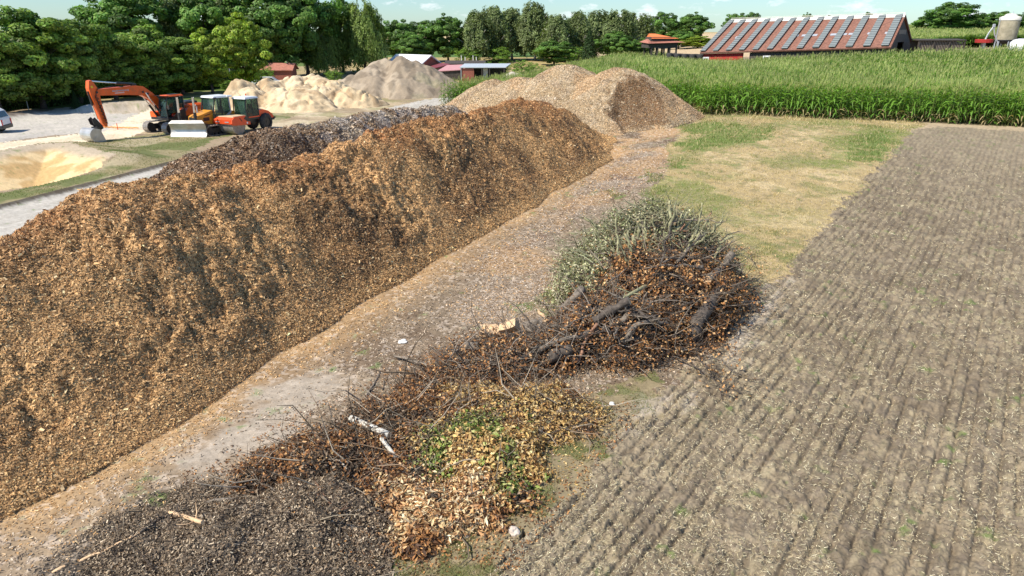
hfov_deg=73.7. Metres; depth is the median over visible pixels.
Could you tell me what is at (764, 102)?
corn plant
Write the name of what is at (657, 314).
bare branch
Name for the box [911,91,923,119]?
corn plant
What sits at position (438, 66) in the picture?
gabled shed
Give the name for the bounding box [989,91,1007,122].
corn plant
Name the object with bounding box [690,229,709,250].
mossy stem
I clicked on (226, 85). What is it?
bush
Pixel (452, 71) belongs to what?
dark shed
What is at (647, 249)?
bare branch
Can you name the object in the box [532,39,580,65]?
oak tree
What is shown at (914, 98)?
corn plant
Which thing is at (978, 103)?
corn plant
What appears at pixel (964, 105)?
corn plant
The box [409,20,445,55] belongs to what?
oak tree
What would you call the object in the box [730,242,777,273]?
leafy twig
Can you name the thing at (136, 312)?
wood chip heap
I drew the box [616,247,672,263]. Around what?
bare branch
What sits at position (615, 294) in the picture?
bare branch
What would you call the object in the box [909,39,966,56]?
slatted shed
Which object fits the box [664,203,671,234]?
mossy stem
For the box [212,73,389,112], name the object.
sand heap
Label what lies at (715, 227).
mossy stem
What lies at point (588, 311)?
branch
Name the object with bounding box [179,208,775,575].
scattered leaves
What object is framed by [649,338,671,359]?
bare branch
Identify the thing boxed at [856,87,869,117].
corn plant
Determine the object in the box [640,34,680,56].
pavilion
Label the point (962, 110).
corn plant
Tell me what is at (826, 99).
corn plant
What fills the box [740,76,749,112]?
corn plant
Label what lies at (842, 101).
corn plant
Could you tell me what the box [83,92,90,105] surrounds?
conifer
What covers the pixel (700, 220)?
bare branch
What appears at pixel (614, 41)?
oak tree
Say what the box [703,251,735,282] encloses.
fallen trunk
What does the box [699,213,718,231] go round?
mossy stem
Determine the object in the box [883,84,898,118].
corn plant
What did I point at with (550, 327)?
bare branch
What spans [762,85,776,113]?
corn plant
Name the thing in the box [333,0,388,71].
weeping willow
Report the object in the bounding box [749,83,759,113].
corn plant
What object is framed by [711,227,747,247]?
bare branch
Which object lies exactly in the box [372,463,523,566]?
leaf pile
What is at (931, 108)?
corn plant
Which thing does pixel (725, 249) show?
bare branch
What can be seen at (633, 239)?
mossy stem
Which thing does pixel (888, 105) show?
corn plant
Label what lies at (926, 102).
corn plant
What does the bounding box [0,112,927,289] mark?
meadow
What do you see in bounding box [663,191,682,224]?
mossy stem
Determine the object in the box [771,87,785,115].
corn plant
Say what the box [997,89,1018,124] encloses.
corn plant
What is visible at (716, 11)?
sky
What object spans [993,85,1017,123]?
corn plant
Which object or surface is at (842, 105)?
corn plant
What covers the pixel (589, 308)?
bare branch
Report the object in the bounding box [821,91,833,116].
corn plant
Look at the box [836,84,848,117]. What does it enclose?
corn plant
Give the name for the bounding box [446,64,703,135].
pale chip heap
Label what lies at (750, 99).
corn plant
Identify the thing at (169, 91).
bush
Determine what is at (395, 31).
oak tree
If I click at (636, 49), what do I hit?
oak tree
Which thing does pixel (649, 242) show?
mossy stem
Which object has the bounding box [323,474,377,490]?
stick
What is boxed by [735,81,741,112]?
corn plant
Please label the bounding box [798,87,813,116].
corn plant
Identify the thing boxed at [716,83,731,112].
corn plant
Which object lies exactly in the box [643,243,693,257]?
bare branch
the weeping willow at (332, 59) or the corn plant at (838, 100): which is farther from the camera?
the weeping willow at (332, 59)
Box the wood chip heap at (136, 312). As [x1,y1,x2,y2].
[0,96,616,520]
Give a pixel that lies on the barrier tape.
(121, 127)
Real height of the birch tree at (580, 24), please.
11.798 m
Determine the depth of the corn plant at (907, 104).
53.23 m
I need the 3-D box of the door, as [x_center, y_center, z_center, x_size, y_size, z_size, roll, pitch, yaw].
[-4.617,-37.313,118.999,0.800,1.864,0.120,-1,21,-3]
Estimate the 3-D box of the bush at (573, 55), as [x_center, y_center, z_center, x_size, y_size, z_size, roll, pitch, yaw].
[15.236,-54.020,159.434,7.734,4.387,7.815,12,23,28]
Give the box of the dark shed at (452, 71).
[438,64,462,79]
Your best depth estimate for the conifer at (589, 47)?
155.82 m
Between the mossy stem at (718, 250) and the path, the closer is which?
the mossy stem at (718, 250)
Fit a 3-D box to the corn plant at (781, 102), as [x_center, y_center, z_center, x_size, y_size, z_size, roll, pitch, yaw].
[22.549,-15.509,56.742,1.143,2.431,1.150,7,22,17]
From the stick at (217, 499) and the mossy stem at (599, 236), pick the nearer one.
the stick at (217, 499)
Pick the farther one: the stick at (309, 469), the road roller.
the road roller
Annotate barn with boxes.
[700,12,911,59]
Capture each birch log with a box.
[348,415,391,437]
[380,436,397,459]
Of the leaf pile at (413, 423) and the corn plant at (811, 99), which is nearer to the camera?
the leaf pile at (413, 423)
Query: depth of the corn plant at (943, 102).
52.48 m
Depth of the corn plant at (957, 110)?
51.94 m
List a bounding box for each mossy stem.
[582,217,600,231]
[594,218,611,252]
[608,226,630,266]
[610,237,620,262]
[615,203,622,236]
[624,225,634,258]
[630,216,655,241]
[632,229,639,261]
[641,209,657,239]
[643,210,666,242]
[646,233,661,248]
[650,231,666,266]
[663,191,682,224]
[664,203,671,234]
[666,194,677,233]
[672,208,688,235]
[672,216,693,238]
[673,237,696,251]
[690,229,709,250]
[691,199,709,240]
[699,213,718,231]
[701,208,725,243]
[702,229,723,247]
[710,245,723,265]
[714,231,739,245]
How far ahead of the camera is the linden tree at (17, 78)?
68.61 m
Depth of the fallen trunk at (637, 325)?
17.35 m
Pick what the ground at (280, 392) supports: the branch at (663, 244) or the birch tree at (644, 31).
the birch tree at (644, 31)
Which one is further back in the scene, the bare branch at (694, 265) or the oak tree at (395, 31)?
the oak tree at (395, 31)
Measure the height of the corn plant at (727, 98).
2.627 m
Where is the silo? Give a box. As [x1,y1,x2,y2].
[993,11,1021,47]
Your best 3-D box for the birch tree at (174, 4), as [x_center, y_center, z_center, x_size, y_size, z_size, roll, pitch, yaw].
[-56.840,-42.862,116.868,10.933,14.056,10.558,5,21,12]
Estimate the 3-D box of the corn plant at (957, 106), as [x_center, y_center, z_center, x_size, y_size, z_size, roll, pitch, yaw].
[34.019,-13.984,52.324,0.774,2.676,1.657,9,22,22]
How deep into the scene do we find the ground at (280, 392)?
17.24 m
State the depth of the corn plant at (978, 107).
51.86 m
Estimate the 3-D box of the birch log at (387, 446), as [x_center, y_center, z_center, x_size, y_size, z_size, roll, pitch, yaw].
[-2.400,3.120,13.313,0.090,0.285,0.549,-18,27,-39]
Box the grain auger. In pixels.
[975,24,997,47]
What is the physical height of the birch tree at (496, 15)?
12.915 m
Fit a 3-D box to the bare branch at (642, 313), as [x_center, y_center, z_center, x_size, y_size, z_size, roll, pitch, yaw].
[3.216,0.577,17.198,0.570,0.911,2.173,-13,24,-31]
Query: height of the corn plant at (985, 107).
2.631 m
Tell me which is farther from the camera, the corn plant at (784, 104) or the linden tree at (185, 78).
the linden tree at (185, 78)
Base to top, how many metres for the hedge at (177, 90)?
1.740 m
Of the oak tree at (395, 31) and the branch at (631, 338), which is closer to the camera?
the branch at (631, 338)
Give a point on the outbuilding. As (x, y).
(282, 71)
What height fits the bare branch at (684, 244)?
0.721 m
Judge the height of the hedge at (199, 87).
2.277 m
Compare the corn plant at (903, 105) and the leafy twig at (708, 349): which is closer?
the leafy twig at (708, 349)
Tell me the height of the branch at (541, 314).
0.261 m
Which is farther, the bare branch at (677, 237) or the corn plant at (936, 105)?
the corn plant at (936, 105)
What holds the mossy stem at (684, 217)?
on the brush pile at (591, 241)
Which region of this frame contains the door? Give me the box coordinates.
[483,68,487,78]
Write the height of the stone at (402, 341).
0.072 m
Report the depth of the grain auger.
114.08 m
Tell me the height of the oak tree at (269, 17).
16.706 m
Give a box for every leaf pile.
[192,332,643,504]
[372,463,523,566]
[406,384,559,520]
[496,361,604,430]
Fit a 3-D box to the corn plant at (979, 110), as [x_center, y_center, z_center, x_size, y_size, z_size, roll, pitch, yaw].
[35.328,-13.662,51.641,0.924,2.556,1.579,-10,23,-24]
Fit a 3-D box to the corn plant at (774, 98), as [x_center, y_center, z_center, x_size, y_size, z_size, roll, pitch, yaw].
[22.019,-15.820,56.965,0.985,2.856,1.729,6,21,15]
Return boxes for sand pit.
[0,143,115,190]
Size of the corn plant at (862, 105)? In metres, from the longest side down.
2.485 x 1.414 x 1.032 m
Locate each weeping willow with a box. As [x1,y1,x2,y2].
[303,27,351,74]
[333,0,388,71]
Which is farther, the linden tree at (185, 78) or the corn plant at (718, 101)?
the linden tree at (185, 78)
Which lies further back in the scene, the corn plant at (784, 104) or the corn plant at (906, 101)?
the corn plant at (784, 104)
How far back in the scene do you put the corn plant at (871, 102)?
54.64 m
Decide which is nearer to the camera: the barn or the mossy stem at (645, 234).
the mossy stem at (645, 234)
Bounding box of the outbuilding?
[259,63,298,79]
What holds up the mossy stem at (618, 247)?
on the brush pile at (726, 298)
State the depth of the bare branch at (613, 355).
16.66 m
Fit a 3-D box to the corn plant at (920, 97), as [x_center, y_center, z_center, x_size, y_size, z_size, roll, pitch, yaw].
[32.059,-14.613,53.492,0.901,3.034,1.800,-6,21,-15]
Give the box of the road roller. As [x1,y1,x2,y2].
[213,94,275,134]
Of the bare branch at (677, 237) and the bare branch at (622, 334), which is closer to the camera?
the bare branch at (622, 334)
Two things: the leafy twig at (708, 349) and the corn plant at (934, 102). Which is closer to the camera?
the leafy twig at (708, 349)
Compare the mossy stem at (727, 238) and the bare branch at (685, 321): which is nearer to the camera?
the bare branch at (685, 321)
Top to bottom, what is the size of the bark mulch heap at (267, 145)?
3.349 m
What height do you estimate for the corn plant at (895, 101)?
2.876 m
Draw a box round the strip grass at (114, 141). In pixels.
[2,127,257,197]
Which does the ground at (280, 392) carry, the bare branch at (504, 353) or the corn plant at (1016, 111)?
the corn plant at (1016, 111)
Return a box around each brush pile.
[386,263,709,389]
[531,190,782,319]
[551,219,778,357]
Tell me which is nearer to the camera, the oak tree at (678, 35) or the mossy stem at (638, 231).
the mossy stem at (638, 231)
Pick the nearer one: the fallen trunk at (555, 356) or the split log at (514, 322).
the fallen trunk at (555, 356)
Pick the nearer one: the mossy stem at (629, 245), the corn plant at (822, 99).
the mossy stem at (629, 245)
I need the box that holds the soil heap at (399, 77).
[337,56,457,98]
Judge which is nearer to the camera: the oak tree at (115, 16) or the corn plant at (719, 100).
the corn plant at (719, 100)
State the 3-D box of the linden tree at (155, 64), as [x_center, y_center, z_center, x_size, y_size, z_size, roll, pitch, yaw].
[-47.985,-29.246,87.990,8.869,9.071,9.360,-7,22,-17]
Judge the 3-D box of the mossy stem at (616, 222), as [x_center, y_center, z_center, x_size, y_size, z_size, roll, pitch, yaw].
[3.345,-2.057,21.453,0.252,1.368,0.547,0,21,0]
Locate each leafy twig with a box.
[667,333,768,387]
[673,354,764,405]
[690,349,750,407]
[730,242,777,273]
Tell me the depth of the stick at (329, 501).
11.90 m
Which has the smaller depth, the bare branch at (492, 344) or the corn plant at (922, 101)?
the bare branch at (492, 344)
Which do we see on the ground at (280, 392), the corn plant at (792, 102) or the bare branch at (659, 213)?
the corn plant at (792, 102)
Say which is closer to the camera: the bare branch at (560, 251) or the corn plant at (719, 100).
the bare branch at (560, 251)
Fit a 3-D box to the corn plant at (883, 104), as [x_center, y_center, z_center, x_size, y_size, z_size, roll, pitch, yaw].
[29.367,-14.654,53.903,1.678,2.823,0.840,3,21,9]
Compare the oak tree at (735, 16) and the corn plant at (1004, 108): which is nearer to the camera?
the corn plant at (1004, 108)
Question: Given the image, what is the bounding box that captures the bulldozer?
[168,94,234,136]
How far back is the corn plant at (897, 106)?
53.46 m
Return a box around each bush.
[147,85,174,94]
[218,80,230,88]
[260,66,275,76]
[325,70,342,79]
[454,47,480,59]
[481,46,512,62]
[509,59,532,73]
[524,63,543,72]
[569,47,587,62]
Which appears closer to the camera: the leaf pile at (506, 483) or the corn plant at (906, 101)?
the leaf pile at (506, 483)
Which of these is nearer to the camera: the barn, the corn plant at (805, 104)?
the corn plant at (805, 104)
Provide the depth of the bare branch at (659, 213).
21.39 m
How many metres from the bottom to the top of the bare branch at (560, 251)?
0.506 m
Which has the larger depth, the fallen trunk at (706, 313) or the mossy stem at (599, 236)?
the mossy stem at (599, 236)
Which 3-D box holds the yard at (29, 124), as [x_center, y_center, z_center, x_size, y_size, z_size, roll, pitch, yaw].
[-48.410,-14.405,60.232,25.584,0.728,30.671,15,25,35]
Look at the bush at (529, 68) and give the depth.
123.20 m
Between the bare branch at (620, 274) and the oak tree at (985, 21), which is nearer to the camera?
the bare branch at (620, 274)
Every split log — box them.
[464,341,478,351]
[480,324,499,334]
[498,318,520,333]
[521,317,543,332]
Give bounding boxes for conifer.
[69,90,81,108]
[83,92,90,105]
[577,28,596,60]
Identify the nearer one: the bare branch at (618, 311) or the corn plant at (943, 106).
the bare branch at (618, 311)
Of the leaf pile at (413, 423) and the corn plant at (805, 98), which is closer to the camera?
the leaf pile at (413, 423)
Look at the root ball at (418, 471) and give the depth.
12.80 m
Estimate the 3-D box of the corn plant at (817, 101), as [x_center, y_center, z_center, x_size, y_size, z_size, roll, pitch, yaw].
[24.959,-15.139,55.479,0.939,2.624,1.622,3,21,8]
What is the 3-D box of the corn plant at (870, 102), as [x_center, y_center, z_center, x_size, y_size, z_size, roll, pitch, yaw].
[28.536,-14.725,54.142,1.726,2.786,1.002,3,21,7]
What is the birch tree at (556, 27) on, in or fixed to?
on the ground at (280, 392)
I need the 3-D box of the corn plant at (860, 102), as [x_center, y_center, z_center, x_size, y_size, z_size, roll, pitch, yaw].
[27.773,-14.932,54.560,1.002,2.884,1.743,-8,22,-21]
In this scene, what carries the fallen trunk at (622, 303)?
on the brush pile at (646, 347)
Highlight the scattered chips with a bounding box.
[0,125,779,575]
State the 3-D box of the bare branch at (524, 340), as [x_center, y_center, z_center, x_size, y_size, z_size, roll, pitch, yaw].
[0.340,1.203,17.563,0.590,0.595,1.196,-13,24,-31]
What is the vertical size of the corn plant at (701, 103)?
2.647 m
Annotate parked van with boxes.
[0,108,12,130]
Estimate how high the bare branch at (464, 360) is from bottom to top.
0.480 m
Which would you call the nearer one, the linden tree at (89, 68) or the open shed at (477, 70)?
the linden tree at (89, 68)
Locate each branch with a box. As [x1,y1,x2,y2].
[394,284,645,370]
[435,350,484,369]
[467,350,511,370]
[472,333,513,355]
[472,352,502,373]
[481,342,522,358]
[510,326,540,344]
[533,311,570,331]
[538,309,547,324]
[546,246,580,258]
[558,307,601,319]
[563,302,612,327]
[568,295,615,318]
[569,323,597,362]
[573,298,597,326]
[576,346,626,363]
[578,316,631,338]
[584,281,643,319]
[590,291,653,314]
[594,340,626,361]
[602,311,636,339]
[602,323,635,343]
[606,265,645,284]
[607,304,671,321]
[613,332,680,344]
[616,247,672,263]
[617,213,684,233]
[617,284,651,298]
[626,241,665,255]
[632,277,673,290]
[633,280,661,307]
[635,181,680,218]
[635,261,703,278]
[635,291,671,316]
[640,246,696,257]
[641,199,680,231]
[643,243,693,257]
[649,216,695,282]
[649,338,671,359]
[651,296,670,316]
[653,236,702,253]
[654,228,700,239]
[654,252,685,263]
[656,263,684,280]
[661,203,734,223]
[661,264,733,330]
[664,231,707,263]
[667,300,692,312]
[674,250,706,265]
[674,305,702,327]
[681,286,720,306]
[694,243,722,251]
[702,254,745,271]
[705,232,738,255]
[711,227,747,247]
[718,240,741,266]
[724,267,770,288]
[730,289,790,304]
[734,240,767,256]
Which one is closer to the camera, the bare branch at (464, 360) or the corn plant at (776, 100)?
the bare branch at (464, 360)
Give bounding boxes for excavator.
[79,80,212,141]
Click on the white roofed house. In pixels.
(429, 60)
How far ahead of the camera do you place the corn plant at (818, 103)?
55.37 m
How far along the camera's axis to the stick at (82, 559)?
11.01 m
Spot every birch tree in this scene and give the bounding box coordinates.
[156,0,202,48]
[210,0,246,72]
[454,9,499,59]
[479,5,516,56]
[499,7,532,59]
[514,0,548,59]
[532,13,576,56]
[566,10,599,57]
[577,9,608,56]
[598,8,641,54]
[627,11,656,50]
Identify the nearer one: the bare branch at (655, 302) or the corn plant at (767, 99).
the bare branch at (655, 302)
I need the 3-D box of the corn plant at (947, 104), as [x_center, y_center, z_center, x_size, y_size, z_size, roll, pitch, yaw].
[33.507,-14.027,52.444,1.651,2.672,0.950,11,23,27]
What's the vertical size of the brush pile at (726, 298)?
3.398 m
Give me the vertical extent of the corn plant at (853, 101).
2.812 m
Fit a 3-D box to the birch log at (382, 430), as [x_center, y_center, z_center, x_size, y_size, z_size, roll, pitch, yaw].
[-2.895,2.826,13.903,1.224,0.229,0.147,16,26,37]
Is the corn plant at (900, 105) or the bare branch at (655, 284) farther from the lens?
the corn plant at (900, 105)
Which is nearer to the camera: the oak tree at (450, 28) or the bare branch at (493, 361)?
the bare branch at (493, 361)
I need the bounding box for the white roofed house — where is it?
[390,54,440,65]
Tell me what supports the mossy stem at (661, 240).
on the brush pile at (726, 298)
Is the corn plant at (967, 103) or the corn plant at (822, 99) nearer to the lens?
the corn plant at (967, 103)
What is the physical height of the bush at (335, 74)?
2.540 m
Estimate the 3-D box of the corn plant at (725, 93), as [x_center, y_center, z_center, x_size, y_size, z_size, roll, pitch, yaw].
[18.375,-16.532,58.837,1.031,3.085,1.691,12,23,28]
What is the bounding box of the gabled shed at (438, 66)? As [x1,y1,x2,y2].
[431,63,451,72]
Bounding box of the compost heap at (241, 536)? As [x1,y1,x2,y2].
[77,459,418,575]
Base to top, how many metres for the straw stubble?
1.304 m
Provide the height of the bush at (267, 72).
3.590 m
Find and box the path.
[0,106,157,150]
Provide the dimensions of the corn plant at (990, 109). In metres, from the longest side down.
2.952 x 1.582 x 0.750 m
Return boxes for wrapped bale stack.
[1008,39,1023,49]
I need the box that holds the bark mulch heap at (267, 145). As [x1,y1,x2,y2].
[149,104,466,180]
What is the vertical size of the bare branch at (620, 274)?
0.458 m
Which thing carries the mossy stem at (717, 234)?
on the brush pile at (726, 298)
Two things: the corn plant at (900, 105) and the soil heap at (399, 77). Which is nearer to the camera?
the corn plant at (900, 105)
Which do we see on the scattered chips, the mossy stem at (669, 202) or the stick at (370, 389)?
the stick at (370, 389)
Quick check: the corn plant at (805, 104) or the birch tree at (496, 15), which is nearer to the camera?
the corn plant at (805, 104)
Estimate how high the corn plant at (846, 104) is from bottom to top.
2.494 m
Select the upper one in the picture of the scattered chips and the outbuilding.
the outbuilding
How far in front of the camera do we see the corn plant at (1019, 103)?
51.00 m
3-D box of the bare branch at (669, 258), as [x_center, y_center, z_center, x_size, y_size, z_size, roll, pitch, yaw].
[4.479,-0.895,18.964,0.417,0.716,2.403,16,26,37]
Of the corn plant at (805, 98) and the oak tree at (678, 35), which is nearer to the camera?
the corn plant at (805, 98)
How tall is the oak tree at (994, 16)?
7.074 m
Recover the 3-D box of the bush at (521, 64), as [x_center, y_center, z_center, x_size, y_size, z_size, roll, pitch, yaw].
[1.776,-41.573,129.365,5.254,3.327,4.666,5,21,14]
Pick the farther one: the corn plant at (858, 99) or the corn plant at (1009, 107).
the corn plant at (858, 99)
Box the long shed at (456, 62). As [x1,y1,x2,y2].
[445,60,485,64]
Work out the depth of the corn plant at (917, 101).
53.31 m
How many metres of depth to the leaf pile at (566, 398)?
15.04 m
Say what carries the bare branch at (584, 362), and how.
on the brush pile at (646, 347)
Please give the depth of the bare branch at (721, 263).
19.56 m
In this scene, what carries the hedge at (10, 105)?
on the ground at (280, 392)
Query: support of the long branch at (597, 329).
on the brush pile at (646, 347)
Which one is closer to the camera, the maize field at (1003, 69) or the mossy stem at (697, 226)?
the mossy stem at (697, 226)
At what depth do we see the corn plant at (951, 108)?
52.00 m
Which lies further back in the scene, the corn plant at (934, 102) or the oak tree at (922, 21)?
the oak tree at (922, 21)
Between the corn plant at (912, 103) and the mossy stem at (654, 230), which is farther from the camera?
the corn plant at (912, 103)
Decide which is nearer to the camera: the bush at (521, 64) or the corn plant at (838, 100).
the corn plant at (838, 100)
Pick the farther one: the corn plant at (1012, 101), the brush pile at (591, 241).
the corn plant at (1012, 101)
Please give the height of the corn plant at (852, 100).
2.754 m
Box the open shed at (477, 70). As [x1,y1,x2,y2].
[459,63,510,80]
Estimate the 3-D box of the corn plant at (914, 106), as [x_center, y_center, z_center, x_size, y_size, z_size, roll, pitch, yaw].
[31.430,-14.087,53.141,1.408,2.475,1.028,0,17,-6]
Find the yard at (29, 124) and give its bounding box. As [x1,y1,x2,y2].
[0,104,141,142]
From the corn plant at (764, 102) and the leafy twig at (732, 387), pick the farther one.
the corn plant at (764, 102)
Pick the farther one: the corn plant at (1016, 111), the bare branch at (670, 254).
the corn plant at (1016, 111)
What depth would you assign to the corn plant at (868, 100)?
54.26 m
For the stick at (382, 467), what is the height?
0.278 m
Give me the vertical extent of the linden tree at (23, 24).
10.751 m
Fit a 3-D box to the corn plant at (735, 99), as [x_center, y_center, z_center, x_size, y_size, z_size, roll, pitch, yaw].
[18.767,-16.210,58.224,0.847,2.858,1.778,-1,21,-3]
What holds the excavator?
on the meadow
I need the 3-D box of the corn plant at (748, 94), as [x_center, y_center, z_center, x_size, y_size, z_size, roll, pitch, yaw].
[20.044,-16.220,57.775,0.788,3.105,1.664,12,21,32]
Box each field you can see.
[439,44,1023,122]
[492,126,1023,575]
[908,24,1023,43]
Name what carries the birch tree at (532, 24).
on the ground at (280, 392)
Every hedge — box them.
[0,93,78,109]
[100,86,192,98]
[193,70,266,90]
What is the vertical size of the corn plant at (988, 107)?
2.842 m
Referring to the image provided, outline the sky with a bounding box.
[0,0,1023,32]
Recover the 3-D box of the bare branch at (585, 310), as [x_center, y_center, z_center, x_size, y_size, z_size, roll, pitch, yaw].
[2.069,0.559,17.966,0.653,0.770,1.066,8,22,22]
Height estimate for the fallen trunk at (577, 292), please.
1.205 m
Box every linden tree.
[0,5,87,108]
[0,33,48,108]
[33,19,114,103]
[85,23,149,99]
[111,24,174,93]
[150,36,202,93]
[179,27,235,92]
[212,12,273,82]
[679,35,710,47]
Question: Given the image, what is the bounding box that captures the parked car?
[251,76,279,84]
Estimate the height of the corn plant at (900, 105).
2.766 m
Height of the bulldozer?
3.131 m
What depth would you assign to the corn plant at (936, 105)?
52.99 m
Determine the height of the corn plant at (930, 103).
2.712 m
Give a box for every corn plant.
[695,84,708,112]
[700,80,715,111]
[700,82,713,111]
[711,84,724,113]
[713,86,723,114]
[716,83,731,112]
[717,78,727,112]
[721,85,734,111]
[722,80,739,113]
[727,83,739,113]
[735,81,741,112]
[735,82,750,111]
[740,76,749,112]
[742,77,754,113]
[745,83,752,113]
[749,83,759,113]
[760,84,773,112]
[760,85,770,114]
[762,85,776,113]
[763,83,777,115]
[768,81,776,115]
[771,83,782,115]
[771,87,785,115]
[776,87,788,115]
[778,88,788,113]
[780,85,790,115]
[785,87,796,115]
[786,80,795,115]
[794,82,803,115]
[797,82,809,113]
[798,83,807,116]
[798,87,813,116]
[804,86,817,116]
[808,81,818,116]
[809,85,822,116]
[810,84,822,117]
[813,89,824,117]
[815,83,830,114]
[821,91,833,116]
[822,79,830,115]
[823,88,838,118]
[825,84,838,118]
[828,81,846,118]
[831,81,845,116]
[832,84,849,118]
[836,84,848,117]
[836,89,849,118]
[839,88,854,117]
[846,83,862,116]
[846,84,859,115]
[848,85,864,118]
[849,82,867,116]
[853,93,868,118]
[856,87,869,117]
[860,84,877,116]
[863,83,873,119]
[863,89,879,114]
[868,88,879,117]
[870,81,885,117]
[872,84,881,117]
[875,85,887,119]
[877,91,889,119]
[879,89,893,118]
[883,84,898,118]
[886,83,901,118]
[890,87,909,117]
[892,88,900,120]
[893,90,910,119]
[897,80,910,121]
[899,85,917,120]
[903,83,920,121]
[905,89,923,121]
[906,91,918,119]
[908,81,921,119]
[908,81,927,117]
[909,83,921,120]
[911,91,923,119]
[913,87,929,120]
[916,85,933,118]
[921,86,936,119]
[921,86,944,118]
[921,89,932,120]
[923,92,935,121]
[926,90,940,119]
[933,91,947,121]
[935,82,948,119]
[936,89,947,121]
[938,88,956,120]
[940,87,956,121]
[940,87,956,122]
[943,91,960,123]
[947,94,962,123]
[948,86,965,123]
[951,87,963,122]
[952,88,961,121]
[953,90,969,122]
[954,83,972,120]
[955,88,977,121]
[963,86,976,121]
[964,85,979,120]
[968,84,987,123]
[968,87,989,121]
[968,90,982,123]
[968,92,986,121]
[977,90,992,120]
[979,87,996,123]
[980,85,998,124]
[984,91,1002,124]
[986,89,1004,123]
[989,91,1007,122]
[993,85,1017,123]
[993,90,1014,123]
[995,91,1013,122]
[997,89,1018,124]
[1001,88,1022,123]
[1003,87,1022,124]
[1006,83,1020,126]
[1008,83,1023,124]
[1010,95,1022,125]
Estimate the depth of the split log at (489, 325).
18.65 m
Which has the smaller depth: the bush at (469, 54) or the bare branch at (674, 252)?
the bare branch at (674, 252)
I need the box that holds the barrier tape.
[104,126,137,127]
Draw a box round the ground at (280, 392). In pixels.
[0,32,1023,575]
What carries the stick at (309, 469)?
on the leaf pile at (413, 423)
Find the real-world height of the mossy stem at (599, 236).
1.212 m
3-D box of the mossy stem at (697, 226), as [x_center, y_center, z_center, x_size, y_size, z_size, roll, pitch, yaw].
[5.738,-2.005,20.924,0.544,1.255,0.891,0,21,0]
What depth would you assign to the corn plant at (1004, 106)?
50.98 m
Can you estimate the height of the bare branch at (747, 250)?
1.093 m
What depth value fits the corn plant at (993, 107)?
51.25 m
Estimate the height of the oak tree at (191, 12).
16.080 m
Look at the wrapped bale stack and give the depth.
112.21 m
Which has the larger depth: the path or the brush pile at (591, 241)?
the path
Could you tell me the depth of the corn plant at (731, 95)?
59.31 m
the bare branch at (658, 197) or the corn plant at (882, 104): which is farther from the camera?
the corn plant at (882, 104)
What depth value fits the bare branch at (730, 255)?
20.22 m
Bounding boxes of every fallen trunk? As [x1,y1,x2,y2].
[544,344,572,363]
[557,286,585,315]
[591,296,630,322]
[621,316,706,342]
[685,274,727,341]
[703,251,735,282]
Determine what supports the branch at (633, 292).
on the brush pile at (726, 298)
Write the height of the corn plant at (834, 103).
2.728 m
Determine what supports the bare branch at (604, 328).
on the brush pile at (646, 347)
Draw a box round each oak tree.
[68,0,179,39]
[165,0,244,39]
[221,0,316,64]
[277,0,342,75]
[313,0,361,71]
[383,19,423,56]
[390,34,433,54]
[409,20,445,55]
[424,13,463,59]
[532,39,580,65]
[593,30,636,56]
[629,38,654,54]
[646,11,682,48]
[664,29,694,48]
[675,12,715,36]
[721,13,749,26]
[743,12,760,18]
[910,15,952,28]
[924,2,986,29]
[967,13,992,28]
[989,11,1023,27]
[1018,12,1023,27]
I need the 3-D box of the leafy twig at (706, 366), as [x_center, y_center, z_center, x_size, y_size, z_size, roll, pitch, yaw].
[4.867,2.008,16.551,1.187,0.760,3.082,0,21,0]
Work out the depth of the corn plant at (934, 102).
52.97 m
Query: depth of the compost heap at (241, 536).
11.18 m
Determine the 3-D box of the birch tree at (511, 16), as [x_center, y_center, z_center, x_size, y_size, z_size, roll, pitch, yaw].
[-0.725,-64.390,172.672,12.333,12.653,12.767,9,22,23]
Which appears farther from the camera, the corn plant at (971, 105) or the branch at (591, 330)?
the corn plant at (971, 105)
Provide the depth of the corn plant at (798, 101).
55.85 m
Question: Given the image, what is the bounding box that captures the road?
[0,98,449,236]
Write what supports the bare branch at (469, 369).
on the brush pile at (646, 347)
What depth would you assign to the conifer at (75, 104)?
75.38 m
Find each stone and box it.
[398,339,406,343]
[508,526,519,536]
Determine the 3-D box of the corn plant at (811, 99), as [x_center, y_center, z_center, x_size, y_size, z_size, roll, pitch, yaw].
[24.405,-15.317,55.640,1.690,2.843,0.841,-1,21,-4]
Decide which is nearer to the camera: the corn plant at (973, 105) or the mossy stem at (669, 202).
the mossy stem at (669, 202)
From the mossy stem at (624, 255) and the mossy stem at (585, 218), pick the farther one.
the mossy stem at (585, 218)
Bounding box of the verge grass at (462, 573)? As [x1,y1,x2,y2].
[375,303,675,575]
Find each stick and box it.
[52,532,138,572]
[139,504,185,533]
[168,505,204,524]
[205,488,234,502]
[288,463,322,471]
[316,483,348,510]
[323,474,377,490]
[366,371,379,395]
[367,457,392,484]
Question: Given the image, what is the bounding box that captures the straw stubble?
[489,154,1023,575]

